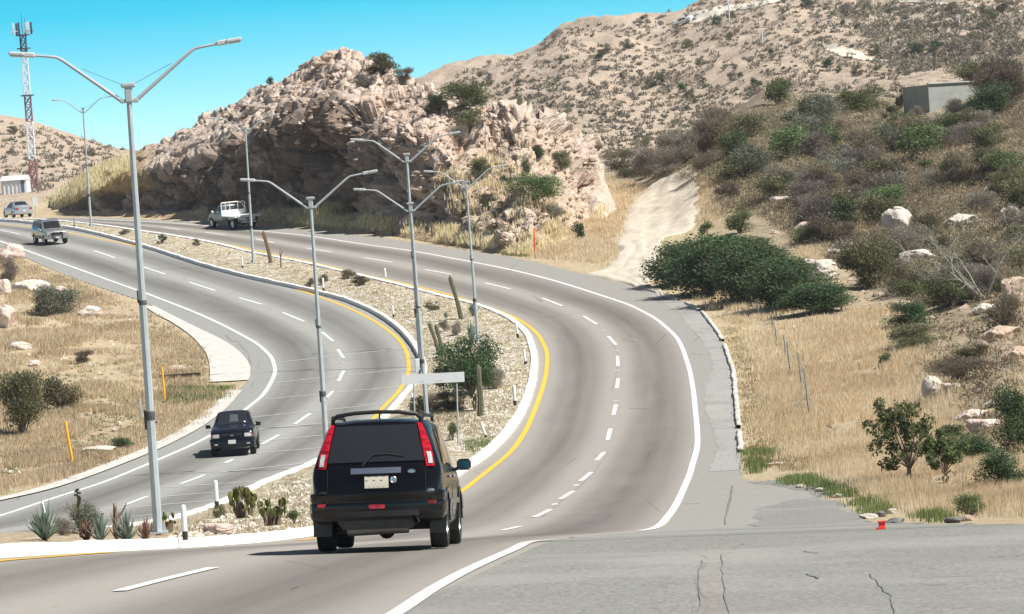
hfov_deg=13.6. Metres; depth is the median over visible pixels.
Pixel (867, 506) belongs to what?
green grass
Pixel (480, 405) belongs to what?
cactus
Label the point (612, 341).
lane dash
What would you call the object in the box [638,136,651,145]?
shrub
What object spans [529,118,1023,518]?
dry grass
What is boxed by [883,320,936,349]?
shrub
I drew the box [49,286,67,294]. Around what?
boulder
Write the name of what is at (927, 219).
shrub
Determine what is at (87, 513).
shrub
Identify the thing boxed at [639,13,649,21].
shrub
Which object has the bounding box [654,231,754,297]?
shrub
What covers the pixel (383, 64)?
shrub
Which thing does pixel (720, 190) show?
shrub
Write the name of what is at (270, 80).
shrub
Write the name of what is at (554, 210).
shrub
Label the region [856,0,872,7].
shrub
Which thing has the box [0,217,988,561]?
road
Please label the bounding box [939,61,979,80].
shrub
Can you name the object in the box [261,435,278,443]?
lane dash
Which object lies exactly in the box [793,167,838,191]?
shrub
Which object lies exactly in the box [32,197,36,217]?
traffic sign
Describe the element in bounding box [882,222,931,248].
shrub
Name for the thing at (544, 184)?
shrub
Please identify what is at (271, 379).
edge line
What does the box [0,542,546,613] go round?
road
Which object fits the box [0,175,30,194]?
shed
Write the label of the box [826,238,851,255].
shrub
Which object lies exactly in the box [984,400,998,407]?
boulder
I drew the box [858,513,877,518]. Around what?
kerb block
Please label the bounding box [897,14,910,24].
shrub
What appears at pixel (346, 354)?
rumble line
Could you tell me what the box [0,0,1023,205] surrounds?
hills
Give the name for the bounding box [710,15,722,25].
shrub
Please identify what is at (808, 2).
shrub
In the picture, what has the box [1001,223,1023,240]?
shrub
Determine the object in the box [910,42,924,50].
shrub
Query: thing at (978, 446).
shrub
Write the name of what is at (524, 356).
delineator post
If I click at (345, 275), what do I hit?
shrub
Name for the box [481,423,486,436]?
delineator post
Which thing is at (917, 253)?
boulder
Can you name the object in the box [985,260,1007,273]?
shrub
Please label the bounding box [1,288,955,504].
loose stones
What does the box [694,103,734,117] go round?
shrub
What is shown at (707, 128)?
shrub
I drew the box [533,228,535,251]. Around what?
marker stake
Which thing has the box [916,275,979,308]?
shrub
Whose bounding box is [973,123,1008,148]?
shrub
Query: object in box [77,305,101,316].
boulder
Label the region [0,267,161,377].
verge weeds
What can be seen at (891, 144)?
shrub
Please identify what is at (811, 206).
shrub
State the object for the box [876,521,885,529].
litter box
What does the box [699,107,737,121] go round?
shrub
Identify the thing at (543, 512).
lane dash
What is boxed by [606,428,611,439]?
lane dash
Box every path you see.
[586,165,699,299]
[670,0,779,22]
[819,42,886,60]
[899,0,1023,11]
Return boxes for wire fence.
[750,294,809,412]
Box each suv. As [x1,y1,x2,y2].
[31,218,68,244]
[205,410,260,455]
[310,410,470,551]
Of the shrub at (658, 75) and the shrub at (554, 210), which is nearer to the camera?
the shrub at (554, 210)
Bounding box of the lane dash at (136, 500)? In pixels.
[123,496,147,504]
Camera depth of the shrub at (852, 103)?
372.45 m
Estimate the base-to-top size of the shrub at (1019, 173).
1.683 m
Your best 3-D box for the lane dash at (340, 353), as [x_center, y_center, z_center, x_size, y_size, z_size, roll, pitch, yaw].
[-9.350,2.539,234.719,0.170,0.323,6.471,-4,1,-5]
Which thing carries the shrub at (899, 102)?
on the ground at (582, 266)
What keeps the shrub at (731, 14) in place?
on the hills at (447, 72)
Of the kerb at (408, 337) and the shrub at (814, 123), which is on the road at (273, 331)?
the kerb at (408, 337)
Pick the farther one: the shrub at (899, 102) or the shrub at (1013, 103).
the shrub at (899, 102)
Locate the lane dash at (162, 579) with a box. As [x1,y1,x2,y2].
[113,567,216,590]
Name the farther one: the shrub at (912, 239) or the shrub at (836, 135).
the shrub at (836, 135)
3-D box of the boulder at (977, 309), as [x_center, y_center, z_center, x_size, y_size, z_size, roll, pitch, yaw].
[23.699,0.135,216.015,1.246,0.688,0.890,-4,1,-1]
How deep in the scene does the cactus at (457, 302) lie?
249.74 m
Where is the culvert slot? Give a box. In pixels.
[160,372,200,378]
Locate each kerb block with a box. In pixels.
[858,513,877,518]
[875,511,885,516]
[885,517,904,522]
[943,516,964,522]
[962,514,975,520]
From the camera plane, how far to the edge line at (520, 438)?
197.56 m
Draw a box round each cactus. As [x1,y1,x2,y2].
[262,231,272,262]
[428,322,439,352]
[434,324,444,354]
[448,275,462,318]
[475,364,483,415]
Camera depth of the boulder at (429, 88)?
343.31 m
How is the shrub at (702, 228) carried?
on the ground at (582, 266)
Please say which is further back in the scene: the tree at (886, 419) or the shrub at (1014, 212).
the shrub at (1014, 212)
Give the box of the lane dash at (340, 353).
[336,349,344,357]
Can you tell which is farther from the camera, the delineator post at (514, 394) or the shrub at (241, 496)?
the delineator post at (514, 394)
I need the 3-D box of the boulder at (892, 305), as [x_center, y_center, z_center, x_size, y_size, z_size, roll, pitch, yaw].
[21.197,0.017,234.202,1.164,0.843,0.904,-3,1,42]
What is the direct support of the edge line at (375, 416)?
on the road at (273, 331)
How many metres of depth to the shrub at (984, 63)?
368.79 m
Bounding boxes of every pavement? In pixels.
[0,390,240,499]
[648,295,740,471]
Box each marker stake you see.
[64,421,73,462]
[161,367,165,400]
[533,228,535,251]
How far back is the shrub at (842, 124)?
350.35 m
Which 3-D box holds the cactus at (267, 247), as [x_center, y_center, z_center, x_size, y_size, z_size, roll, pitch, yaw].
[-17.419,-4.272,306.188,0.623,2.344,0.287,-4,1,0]
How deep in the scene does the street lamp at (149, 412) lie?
90.94 m
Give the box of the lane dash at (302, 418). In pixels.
[294,413,310,423]
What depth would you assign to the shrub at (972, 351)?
179.79 m
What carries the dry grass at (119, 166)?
on the rock hill at (198, 170)
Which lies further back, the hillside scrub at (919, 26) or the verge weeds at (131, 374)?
the hillside scrub at (919, 26)
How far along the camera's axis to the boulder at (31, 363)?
235.79 m
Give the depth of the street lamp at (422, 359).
183.61 m
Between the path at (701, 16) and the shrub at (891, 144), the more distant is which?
the path at (701, 16)
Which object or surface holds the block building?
on the ground at (582, 266)
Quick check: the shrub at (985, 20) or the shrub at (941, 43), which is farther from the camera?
the shrub at (985, 20)
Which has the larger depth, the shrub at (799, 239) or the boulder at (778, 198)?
the boulder at (778, 198)
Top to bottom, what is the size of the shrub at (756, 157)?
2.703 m
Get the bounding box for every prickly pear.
[162,512,175,532]
[227,486,257,517]
[257,497,286,525]
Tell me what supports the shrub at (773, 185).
on the ground at (582, 266)
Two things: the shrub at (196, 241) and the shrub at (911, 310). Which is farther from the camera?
the shrub at (196, 241)
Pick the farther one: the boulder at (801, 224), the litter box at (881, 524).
the boulder at (801, 224)
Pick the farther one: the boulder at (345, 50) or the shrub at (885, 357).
the boulder at (345, 50)
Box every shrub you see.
[0,254,20,280]
[0,366,48,432]
[6,126,18,133]
[29,283,84,314]
[40,375,86,409]
[51,516,77,534]
[62,500,103,532]
[73,349,94,362]
[82,147,93,154]
[88,149,95,156]
[106,437,134,449]
[118,229,129,233]
[149,519,174,535]
[157,233,167,242]
[192,238,200,245]
[212,504,226,517]
[232,485,243,501]
[265,76,273,83]
[286,509,303,523]
[304,277,313,286]
[318,274,327,282]
[323,201,347,211]
[341,268,356,278]
[345,202,357,210]
[350,275,369,285]
[353,71,378,87]
[364,50,400,74]
[393,67,413,81]
[408,395,423,411]
[421,94,447,114]
[421,391,448,409]
[423,301,439,309]
[428,330,503,410]
[432,81,493,110]
[434,389,467,409]
[437,320,450,331]
[445,124,472,144]
[446,422,456,439]
[450,106,486,134]
[450,319,461,335]
[468,157,492,178]
[476,192,498,206]
[483,364,505,388]
[485,79,493,85]
[501,174,507,182]
[503,172,564,199]
[515,78,522,85]
[520,157,530,175]
[532,146,544,157]
[542,201,565,218]
[550,29,561,39]
[551,150,571,169]
[562,107,572,112]
[571,220,585,237]
[592,52,603,60]
[598,42,610,54]
[600,147,636,170]
[616,161,638,179]
[623,38,636,47]
[624,143,671,176]
[629,148,653,176]
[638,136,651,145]
[638,240,705,287]
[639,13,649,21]
[641,78,657,86]
[651,163,662,173]
[652,128,707,168]
[653,72,666,81]
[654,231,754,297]
[655,130,679,147]
[656,157,682,175]
[660,129,680,147]
[662,132,704,163]
[676,81,687,92]
[680,38,690,44]
[684,40,693,47]
[684,89,694,98]
[686,149,723,170]
[689,115,738,152]
[693,58,705,65]
[693,239,815,302]
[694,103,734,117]
[696,220,713,237]
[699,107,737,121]
[702,156,757,180]
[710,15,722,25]
[711,130,760,155]
[712,113,769,138]
[712,181,741,197]
[717,130,748,164]
[721,207,755,232]
[725,10,736,18]
[725,31,733,36]
[726,71,737,80]
[727,142,778,175]
[728,233,784,249]
[736,255,842,310]
[746,90,753,97]
[747,245,808,270]
[750,77,761,86]
[750,168,799,196]
[758,161,798,182]
[759,74,794,104]
[765,123,809,157]
[768,280,860,314]
[776,111,835,133]
[778,107,798,117]
[780,177,829,207]
[783,221,837,243]
[786,189,835,224]
[788,129,833,158]
[792,163,806,173]
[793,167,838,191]
[793,191,812,210]
[795,97,819,114]
[796,90,846,121]
[796,189,861,213]
[798,212,852,244]
[800,0,812,5]
[800,158,847,189]
[802,188,844,212]
[807,124,847,146]
[807,157,854,177]
[808,147,857,173]
[816,148,841,160]
[822,56,833,66]
[823,197,861,225]
[825,120,850,131]
[826,10,836,17]
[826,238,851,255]
[829,210,863,223]
[830,90,873,111]
[830,144,848,153]
[831,233,902,288]
[834,65,841,72]
[834,143,885,171]
[835,167,852,186]
[835,220,857,240]
[839,126,888,156]
[840,3,856,14]
[842,168,877,192]
[844,183,868,201]
[845,129,893,147]
[846,167,881,184]
[849,65,863,75]
[850,84,894,111]
[853,156,910,183]
[855,185,904,205]
[855,193,902,223]
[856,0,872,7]
[859,250,910,272]
[862,227,891,245]
[863,261,891,278]
[865,168,914,201]
[865,180,909,209]
[866,121,898,144]
[867,44,881,54]
[872,62,881,69]
[877,227,924,257]
[878,352,891,365]
[880,105,905,121]
[880,298,931,326]
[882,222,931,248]
[882,264,930,289]
[883,5,900,14]
[883,111,928,129]
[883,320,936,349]
[886,131,903,150]
[892,115,930,144]
[892,279,923,300]
[894,84,904,107]
[895,121,949,158]
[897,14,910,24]
[899,177,925,192]
[902,213,942,235]
[907,105,925,116]
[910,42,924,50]
[913,169,948,186]
[916,159,934,165]
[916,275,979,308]
[921,235,956,250]
[922,354,999,379]
[924,111,948,134]
[925,125,963,145]
[926,111,961,129]
[929,263,952,281]
[930,39,944,48]
[934,156,975,173]
[937,256,978,277]
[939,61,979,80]
[939,149,989,183]
[941,97,965,114]
[941,260,981,282]
[941,423,968,437]
[942,2,957,12]
[945,110,978,130]
[945,429,1001,458]
[948,120,986,145]
[948,343,991,357]
[948,491,987,516]
[959,106,992,115]
[959,189,1000,210]
[959,238,1015,265]
[960,280,988,301]
[964,58,1023,101]
[964,78,1013,116]
[964,264,1004,292]
[966,32,980,40]
[966,122,1007,145]
[967,108,994,124]
[967,148,981,160]
[968,39,983,48]
[970,448,1023,485]
[971,56,1023,81]
[971,248,998,265]
[972,145,1014,165]
[972,161,999,173]
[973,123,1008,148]
[974,91,1022,112]
[978,4,990,14]
[978,291,1023,327]
[979,19,991,28]
[979,147,1023,171]
[984,169,1016,197]
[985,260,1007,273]
[988,11,997,18]
[988,380,1023,449]
[990,277,1009,289]
[993,163,1023,182]
[994,0,1009,10]
[996,176,1023,202]
[998,202,1023,228]
[998,246,1023,268]
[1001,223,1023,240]
[1002,183,1023,209]
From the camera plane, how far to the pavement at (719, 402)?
189.94 m
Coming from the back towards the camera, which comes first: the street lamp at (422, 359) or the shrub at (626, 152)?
the shrub at (626, 152)
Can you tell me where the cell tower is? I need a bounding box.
[11,18,44,190]
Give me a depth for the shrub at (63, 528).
95.42 m
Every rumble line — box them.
[208,463,300,473]
[257,404,377,416]
[275,369,399,382]
[284,348,400,361]
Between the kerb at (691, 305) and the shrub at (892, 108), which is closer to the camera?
the kerb at (691, 305)
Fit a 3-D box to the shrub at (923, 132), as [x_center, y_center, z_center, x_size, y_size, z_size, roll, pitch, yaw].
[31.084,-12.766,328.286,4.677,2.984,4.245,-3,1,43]
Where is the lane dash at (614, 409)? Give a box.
[611,404,617,414]
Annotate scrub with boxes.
[0,120,125,192]
[295,58,591,231]
[448,0,1023,157]
[612,63,1023,305]
[822,1,1023,74]
[884,290,1023,454]
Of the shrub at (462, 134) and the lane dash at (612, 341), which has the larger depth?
the shrub at (462, 134)
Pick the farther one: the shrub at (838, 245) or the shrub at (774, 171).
the shrub at (774, 171)
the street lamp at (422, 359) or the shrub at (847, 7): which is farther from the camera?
the shrub at (847, 7)
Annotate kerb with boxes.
[0,218,537,557]
[0,219,426,526]
[684,301,700,310]
[700,310,723,340]
[723,343,741,427]
[736,430,743,450]
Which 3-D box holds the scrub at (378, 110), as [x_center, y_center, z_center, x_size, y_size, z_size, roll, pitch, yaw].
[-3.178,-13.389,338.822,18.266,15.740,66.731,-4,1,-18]
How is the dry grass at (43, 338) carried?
on the ground at (582, 266)
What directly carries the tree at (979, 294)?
on the ground at (582, 266)
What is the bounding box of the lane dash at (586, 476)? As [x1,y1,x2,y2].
[579,472,592,480]
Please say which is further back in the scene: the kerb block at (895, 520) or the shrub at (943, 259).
the shrub at (943, 259)
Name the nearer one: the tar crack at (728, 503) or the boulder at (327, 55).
the tar crack at (728, 503)
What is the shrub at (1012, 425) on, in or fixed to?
on the ground at (582, 266)
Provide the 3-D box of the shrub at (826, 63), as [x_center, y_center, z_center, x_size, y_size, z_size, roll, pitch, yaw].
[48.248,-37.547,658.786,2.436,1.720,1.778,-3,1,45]
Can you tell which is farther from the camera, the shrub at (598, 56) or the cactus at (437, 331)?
the shrub at (598, 56)
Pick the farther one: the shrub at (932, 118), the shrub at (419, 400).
the shrub at (932, 118)
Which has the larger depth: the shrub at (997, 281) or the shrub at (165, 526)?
the shrub at (997, 281)
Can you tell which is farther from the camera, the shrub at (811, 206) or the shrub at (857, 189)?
the shrub at (857, 189)
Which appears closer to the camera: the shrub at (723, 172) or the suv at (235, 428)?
the suv at (235, 428)
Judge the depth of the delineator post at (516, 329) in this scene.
235.63 m
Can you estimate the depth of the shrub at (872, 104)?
378.12 m
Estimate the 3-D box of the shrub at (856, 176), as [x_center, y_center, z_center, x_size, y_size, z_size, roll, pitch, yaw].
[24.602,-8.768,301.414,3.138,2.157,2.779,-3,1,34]
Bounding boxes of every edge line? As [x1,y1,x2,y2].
[0,241,276,515]
[0,551,123,560]
[5,224,410,521]
[80,218,699,530]
[217,242,548,540]
[385,539,553,613]
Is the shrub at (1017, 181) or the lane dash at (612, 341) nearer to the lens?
the lane dash at (612, 341)
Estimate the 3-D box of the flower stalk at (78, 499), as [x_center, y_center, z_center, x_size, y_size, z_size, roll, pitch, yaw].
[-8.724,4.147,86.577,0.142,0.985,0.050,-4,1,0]
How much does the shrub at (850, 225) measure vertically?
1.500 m
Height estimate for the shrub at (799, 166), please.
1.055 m
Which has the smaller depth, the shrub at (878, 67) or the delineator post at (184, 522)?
the delineator post at (184, 522)
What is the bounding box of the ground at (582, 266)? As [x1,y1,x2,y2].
[0,54,1023,557]
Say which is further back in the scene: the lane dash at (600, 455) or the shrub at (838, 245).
the shrub at (838, 245)
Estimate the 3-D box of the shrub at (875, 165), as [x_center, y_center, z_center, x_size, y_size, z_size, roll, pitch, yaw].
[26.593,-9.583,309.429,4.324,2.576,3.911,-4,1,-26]
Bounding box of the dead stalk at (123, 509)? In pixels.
[113,503,126,538]
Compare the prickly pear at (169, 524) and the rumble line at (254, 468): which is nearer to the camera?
the prickly pear at (169, 524)
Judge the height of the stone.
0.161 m
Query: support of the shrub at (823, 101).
on the ground at (582, 266)
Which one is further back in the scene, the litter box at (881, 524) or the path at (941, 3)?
the path at (941, 3)
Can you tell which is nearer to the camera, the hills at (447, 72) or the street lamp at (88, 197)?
the street lamp at (88, 197)
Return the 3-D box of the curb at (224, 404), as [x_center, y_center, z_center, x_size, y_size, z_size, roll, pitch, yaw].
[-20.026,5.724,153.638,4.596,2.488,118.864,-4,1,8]
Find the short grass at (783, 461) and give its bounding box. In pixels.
[0,325,817,494]
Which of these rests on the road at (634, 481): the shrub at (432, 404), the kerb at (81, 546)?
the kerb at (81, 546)
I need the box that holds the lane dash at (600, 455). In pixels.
[595,452,605,459]
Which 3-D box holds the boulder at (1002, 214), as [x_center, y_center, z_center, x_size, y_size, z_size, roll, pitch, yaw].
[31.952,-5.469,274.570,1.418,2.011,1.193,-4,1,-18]
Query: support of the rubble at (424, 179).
on the rock hill at (198, 170)
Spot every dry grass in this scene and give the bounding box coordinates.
[0,258,234,493]
[42,149,611,254]
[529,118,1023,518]
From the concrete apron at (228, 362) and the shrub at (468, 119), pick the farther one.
the shrub at (468, 119)
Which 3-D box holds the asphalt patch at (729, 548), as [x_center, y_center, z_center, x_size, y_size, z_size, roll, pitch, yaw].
[2.514,2.840,50.258,0.207,0.190,4.066,-4,1,6]
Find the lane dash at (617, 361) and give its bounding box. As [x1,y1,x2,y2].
[616,356,619,365]
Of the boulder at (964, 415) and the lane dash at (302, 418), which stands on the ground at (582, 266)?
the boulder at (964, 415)
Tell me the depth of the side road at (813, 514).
89.73 m
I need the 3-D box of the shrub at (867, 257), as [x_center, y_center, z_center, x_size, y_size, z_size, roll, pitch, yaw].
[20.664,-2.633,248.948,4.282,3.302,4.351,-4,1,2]
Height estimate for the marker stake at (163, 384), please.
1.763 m
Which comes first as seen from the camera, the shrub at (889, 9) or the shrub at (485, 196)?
the shrub at (485, 196)
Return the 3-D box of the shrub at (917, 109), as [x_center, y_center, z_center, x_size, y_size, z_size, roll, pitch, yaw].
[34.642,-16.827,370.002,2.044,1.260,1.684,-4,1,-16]
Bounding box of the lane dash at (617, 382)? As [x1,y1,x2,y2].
[615,378,619,387]
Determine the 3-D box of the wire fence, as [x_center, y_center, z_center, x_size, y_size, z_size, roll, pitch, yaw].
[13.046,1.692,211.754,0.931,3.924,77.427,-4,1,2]
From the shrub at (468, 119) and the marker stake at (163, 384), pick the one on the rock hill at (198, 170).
the shrub at (468, 119)
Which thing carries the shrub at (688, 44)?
on the hills at (447, 72)
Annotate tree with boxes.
[860,208,1023,318]
[861,397,935,479]
[922,427,969,481]
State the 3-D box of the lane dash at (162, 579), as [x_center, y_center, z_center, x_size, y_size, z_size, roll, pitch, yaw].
[-3.797,3.003,47.645,0.160,0.256,5.868,-4,1,6]
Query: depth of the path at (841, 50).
675.89 m
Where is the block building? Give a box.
[902,81,979,114]
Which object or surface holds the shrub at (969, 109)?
on the ground at (582, 266)
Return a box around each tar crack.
[236,340,250,365]
[697,561,702,611]
[721,554,728,611]
[724,486,732,523]
[869,573,894,612]
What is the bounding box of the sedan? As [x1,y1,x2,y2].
[3,201,32,217]
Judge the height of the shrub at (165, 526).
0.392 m
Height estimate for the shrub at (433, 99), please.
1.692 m
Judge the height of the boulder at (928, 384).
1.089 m
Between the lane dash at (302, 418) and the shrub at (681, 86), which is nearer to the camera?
the lane dash at (302, 418)
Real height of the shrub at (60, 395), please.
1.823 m
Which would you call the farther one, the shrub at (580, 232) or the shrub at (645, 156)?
the shrub at (645, 156)
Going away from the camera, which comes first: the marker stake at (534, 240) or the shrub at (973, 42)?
the marker stake at (534, 240)
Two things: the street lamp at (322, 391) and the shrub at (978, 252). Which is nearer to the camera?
the street lamp at (322, 391)
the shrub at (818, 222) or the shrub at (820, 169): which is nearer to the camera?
the shrub at (818, 222)
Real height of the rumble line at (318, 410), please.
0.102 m
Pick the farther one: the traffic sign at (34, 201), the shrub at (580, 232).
the traffic sign at (34, 201)
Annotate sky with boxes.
[0,0,697,150]
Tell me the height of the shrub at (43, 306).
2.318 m
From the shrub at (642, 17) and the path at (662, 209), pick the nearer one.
the path at (662, 209)
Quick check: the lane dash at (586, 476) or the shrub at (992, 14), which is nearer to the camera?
the lane dash at (586, 476)
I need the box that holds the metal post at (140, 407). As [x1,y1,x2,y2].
[139,398,141,417]
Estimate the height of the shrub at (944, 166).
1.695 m
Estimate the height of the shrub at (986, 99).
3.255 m
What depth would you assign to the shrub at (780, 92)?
379.95 m
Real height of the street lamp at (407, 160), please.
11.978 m
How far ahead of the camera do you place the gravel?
194.96 m
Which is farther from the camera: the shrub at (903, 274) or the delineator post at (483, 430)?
the shrub at (903, 274)
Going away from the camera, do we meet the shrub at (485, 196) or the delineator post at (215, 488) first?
the delineator post at (215, 488)
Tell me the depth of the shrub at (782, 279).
242.12 m
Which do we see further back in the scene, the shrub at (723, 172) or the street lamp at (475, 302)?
the shrub at (723, 172)
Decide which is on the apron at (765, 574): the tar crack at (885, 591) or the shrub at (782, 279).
the tar crack at (885, 591)
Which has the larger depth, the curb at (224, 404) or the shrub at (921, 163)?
the shrub at (921, 163)
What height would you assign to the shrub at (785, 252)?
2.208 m
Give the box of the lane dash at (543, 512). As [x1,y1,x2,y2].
[532,509,552,516]
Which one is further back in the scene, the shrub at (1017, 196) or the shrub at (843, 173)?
the shrub at (843, 173)
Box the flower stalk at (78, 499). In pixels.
[74,488,80,536]
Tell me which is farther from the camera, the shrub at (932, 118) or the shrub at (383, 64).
the shrub at (383, 64)
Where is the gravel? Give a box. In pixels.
[123,233,529,536]
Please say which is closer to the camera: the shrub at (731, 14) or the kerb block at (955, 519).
the kerb block at (955, 519)
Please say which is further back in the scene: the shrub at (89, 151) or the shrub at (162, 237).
the shrub at (89, 151)
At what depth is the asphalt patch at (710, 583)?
41.47 m
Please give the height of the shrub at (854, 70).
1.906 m
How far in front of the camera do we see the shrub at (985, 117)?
340.57 m
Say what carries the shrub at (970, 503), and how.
on the ground at (582, 266)
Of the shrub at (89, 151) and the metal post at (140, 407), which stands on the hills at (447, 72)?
the shrub at (89, 151)
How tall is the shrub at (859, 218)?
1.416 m
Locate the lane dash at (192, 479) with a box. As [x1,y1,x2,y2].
[179,474,206,483]
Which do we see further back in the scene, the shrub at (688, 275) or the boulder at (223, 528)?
the shrub at (688, 275)
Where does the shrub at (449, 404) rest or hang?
on the ground at (582, 266)
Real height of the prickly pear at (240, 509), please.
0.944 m
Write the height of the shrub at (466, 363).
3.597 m
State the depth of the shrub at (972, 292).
227.50 m
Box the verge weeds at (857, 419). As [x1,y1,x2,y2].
[674,286,1020,514]
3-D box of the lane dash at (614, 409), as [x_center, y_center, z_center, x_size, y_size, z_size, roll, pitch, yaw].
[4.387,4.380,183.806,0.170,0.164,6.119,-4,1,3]
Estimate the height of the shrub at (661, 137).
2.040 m
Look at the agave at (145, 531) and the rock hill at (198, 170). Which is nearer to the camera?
the agave at (145, 531)
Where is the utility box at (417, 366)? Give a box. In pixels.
[415,359,420,371]
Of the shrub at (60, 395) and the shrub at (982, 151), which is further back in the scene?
the shrub at (982, 151)
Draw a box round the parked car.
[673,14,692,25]
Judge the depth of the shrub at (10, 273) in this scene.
304.61 m
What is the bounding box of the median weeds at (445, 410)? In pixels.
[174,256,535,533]
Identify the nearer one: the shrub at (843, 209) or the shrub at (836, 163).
the shrub at (843, 209)
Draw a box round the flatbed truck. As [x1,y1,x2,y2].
[208,200,262,228]
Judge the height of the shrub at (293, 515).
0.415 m
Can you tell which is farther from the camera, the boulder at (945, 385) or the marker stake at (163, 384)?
the marker stake at (163, 384)
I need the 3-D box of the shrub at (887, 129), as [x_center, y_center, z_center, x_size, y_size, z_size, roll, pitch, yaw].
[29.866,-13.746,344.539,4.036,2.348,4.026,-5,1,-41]
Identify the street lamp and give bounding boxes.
[8,37,241,533]
[52,96,111,225]
[210,113,278,262]
[240,169,377,440]
[350,131,459,358]
[353,180,463,417]
[423,164,505,341]
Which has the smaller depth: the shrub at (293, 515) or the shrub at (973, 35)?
the shrub at (293, 515)
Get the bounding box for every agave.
[23,499,63,540]
[78,517,93,539]
[85,511,111,539]
[109,502,121,538]
[113,510,139,538]
[135,517,156,538]
[466,319,475,341]
[468,302,477,315]
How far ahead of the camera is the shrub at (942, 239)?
266.52 m
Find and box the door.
[21,180,24,191]
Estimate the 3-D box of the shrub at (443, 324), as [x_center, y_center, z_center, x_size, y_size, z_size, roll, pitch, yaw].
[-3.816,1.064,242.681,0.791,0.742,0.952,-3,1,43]
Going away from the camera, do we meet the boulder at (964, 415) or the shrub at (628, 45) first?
the boulder at (964, 415)
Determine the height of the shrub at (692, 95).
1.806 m
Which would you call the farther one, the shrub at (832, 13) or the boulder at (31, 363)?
the shrub at (832, 13)
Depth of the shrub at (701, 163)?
337.80 m
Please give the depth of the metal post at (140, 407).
197.04 m
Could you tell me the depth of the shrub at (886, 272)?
250.95 m
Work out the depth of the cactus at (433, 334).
227.22 m
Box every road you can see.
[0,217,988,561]
[0,222,420,532]
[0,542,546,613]
[536,478,1010,541]
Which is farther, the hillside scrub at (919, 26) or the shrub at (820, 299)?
the hillside scrub at (919, 26)
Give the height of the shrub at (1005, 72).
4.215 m
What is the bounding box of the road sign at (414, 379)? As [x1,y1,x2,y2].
[401,372,463,445]
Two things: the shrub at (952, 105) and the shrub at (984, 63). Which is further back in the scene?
the shrub at (984, 63)
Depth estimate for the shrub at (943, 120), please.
337.66 m
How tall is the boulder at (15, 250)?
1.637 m
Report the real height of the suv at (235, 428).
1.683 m
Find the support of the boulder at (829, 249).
on the ground at (582, 266)
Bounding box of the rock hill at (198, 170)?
[50,47,616,255]
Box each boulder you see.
[0,243,24,259]
[0,279,11,294]
[0,304,15,327]
[8,342,30,349]
[11,279,51,291]
[27,360,40,366]
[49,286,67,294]
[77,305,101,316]
[82,445,115,451]
[203,523,233,533]
[312,57,325,67]
[320,50,336,61]
[339,47,349,54]
[424,82,434,93]
[769,196,791,204]
[794,222,804,230]
[803,259,837,280]
[827,242,856,256]
[881,206,911,229]
[890,300,909,312]
[898,249,935,261]
[921,375,943,399]
[942,213,977,227]
[942,383,966,392]
[955,409,989,422]
[966,419,1000,431]
[972,303,994,314]
[979,325,1022,341]
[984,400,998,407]
[1000,346,1023,360]
[1001,206,1018,223]
[1001,276,1023,303]
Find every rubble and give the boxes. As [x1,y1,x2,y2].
[223,60,597,249]
[709,102,1023,368]
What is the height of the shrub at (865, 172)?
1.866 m
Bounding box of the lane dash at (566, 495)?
[558,491,574,498]
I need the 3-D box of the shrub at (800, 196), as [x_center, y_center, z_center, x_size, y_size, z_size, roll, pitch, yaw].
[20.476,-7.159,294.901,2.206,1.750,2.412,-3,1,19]
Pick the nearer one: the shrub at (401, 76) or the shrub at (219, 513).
the shrub at (219, 513)
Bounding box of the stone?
[889,508,897,513]
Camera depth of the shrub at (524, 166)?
319.60 m
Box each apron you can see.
[147,306,249,381]
[403,524,1023,613]
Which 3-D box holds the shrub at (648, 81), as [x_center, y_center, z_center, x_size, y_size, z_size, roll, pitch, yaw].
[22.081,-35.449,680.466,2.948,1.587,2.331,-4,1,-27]
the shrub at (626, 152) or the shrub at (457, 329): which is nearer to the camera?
the shrub at (457, 329)
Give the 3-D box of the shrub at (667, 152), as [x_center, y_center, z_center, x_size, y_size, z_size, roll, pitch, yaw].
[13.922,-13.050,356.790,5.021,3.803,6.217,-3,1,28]
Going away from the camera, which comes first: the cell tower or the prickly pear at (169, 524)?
the prickly pear at (169, 524)
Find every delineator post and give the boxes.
[180,505,187,539]
[213,480,218,504]
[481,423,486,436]
[512,385,516,405]
[514,322,518,337]
[523,350,526,363]
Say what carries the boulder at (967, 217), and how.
on the ground at (582, 266)
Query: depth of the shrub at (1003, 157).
305.40 m
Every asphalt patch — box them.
[692,545,729,613]
[712,544,741,555]
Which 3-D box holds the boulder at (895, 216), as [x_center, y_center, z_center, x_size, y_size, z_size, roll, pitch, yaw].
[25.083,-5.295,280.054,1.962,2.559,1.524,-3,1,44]
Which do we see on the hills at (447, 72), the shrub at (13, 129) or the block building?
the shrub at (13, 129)
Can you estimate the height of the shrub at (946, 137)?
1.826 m
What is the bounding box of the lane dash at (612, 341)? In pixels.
[607,336,617,344]
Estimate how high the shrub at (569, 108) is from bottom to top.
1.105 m
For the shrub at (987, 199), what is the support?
on the ground at (582, 266)
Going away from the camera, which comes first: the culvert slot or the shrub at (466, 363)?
the shrub at (466, 363)
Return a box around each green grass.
[164,249,961,523]
[459,435,493,452]
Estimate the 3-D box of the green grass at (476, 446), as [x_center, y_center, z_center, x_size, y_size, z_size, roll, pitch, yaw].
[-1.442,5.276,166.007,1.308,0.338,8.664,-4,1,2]
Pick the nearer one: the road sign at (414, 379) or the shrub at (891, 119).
the road sign at (414, 379)
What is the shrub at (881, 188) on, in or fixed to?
on the ground at (582, 266)
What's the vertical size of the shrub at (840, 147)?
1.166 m
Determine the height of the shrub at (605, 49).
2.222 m
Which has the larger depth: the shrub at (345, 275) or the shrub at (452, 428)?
the shrub at (345, 275)
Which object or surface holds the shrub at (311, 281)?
on the ground at (582, 266)

